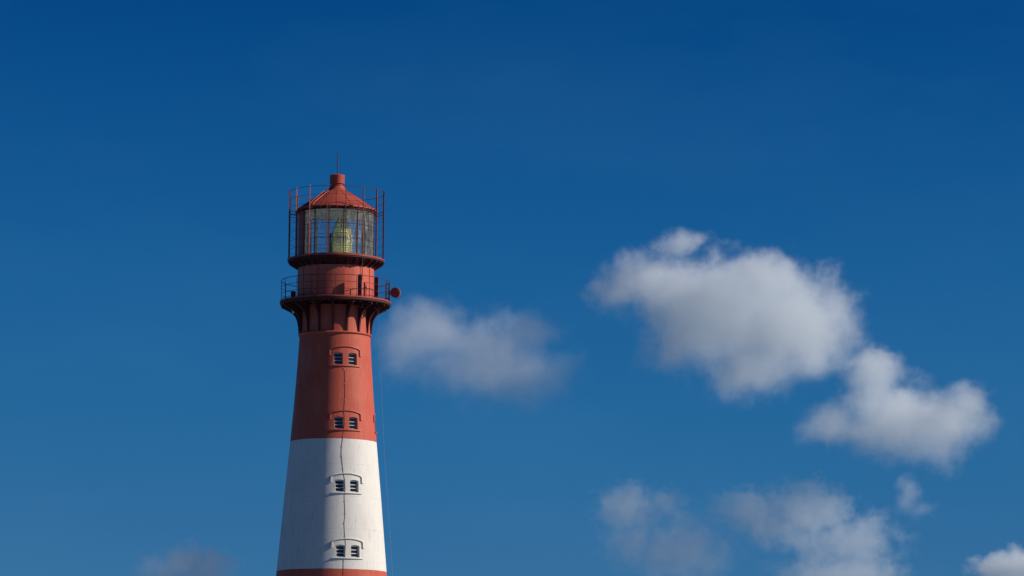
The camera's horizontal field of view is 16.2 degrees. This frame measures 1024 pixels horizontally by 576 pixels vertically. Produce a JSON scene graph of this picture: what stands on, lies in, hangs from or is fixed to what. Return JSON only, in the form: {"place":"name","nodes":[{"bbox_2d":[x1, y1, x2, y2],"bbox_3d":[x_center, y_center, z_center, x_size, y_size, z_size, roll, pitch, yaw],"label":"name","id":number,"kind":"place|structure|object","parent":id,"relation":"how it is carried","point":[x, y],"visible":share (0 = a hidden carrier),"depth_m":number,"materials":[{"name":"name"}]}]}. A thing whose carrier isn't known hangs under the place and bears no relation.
{"place":"outdoors","nodes":[
{"label":"outdoors","id":0,"kind":"place"},
{"bbox_2d":[0,0,1023,575],"label":"sky","id":1,"kind":"structure","parent":0,"point":[687,287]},
{"bbox_3d":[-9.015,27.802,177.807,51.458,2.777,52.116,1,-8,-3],"label":"ground","id":2,"kind":"structure","parent":0,"visible":0},
{"bbox_2d":[276,153,390,575],"bbox_3d":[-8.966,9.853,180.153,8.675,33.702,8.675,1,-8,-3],"label":"lighthouse","id":3,"kind":"object","parent":2,"relation":"on","point":[332,522],"visible":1,"depth_m":179.14,"materials":[{"name":"paint"}]},
{"bbox_2d":[334,352,341,363],"bbox_3d":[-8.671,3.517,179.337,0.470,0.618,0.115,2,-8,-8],"label":"window","id":4,"kind":"structure","parent":3,"relation":"in","point":[337,356],"depth_m":179.36,"materials":[{"name":"glass"}]},
{"bbox_2d":[334,417,342,428],"bbox_3d":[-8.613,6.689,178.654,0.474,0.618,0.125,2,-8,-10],"label":"window","id":5,"kind":"structure","parent":3,"relation":"in","point":[338,421],"depth_m":178.66,"materials":[{"name":"glass"}]},
{"bbox_2d":[335,480,343,491],"bbox_3d":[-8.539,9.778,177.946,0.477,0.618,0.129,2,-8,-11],"label":"window","id":6,"kind":"structure","parent":3,"relation":"in","point":[339,484],"depth_m":177.92,"materials":[{"name":"glass"}]},
{"bbox_2d":[336,545,344,556],"bbox_3d":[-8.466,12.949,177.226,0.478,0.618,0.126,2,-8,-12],"label":"window","id":7,"kind":"structure","parent":3,"relation":"in","point":[340,549],"depth_m":177.23,"materials":[{"name":"glass"}]},
{"bbox_2d":[349,353,355,364],"bbox_3d":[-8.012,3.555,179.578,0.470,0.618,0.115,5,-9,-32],"label":"window","id":8,"kind":"structure","parent":3,"relation":"in","point":[352,357],"depth_m":179.60,"materials":[{"name":"paint"}]},
{"bbox_2d":[349,417,355,428],"bbox_3d":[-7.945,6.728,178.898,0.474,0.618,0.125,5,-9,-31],"label":"window","id":9,"kind":"structure","parent":3,"relation":"in","point":[352,421],"depth_m":178.93,"materials":[{"name":"paint"}]},
{"bbox_2d":[350,480,357,491],"bbox_3d":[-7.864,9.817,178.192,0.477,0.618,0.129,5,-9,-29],"label":"window","id":10,"kind":"structure","parent":3,"relation":"in","point":[353,483],"depth_m":178.18,"materials":[{"name":"paint"}]},
{"bbox_2d":[351,545,358,556],"bbox_3d":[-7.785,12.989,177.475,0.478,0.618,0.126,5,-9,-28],"label":"window","id":11,"kind":"structure","parent":3,"relation":"in","point":[354,549],"depth_m":177.49,"materials":[{"name":"paint"}]},
{"bbox_2d":[357,274,362,307],"bbox_3d":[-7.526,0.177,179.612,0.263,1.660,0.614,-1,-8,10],"label":"panel antenna","id":12,"kind":"object","parent":3,"relation":"attached to","point":[359,284],"visible":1,"depth_m":179.37,"materials":[{"name":"metal"}]},
{"bbox_2d":[374,277,378,309],"bbox_3d":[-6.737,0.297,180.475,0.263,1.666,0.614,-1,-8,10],"label":"panel antenna","id":13,"kind":"object","parent":3,"relation":"attached to","point":[376,286],"visible":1,"depth_m":180.23,"materials":[{"name":"metal"}]},
{"bbox_2d":[386,282,400,300],"bbox_3d":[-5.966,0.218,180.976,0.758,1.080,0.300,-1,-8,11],"label":"dish antenna","id":14,"kind":"object","parent":3,"relation":"on","point":[394,292],"visible":1,"depth_m":180.86,"materials":[{"name":"paint"}]}
]}

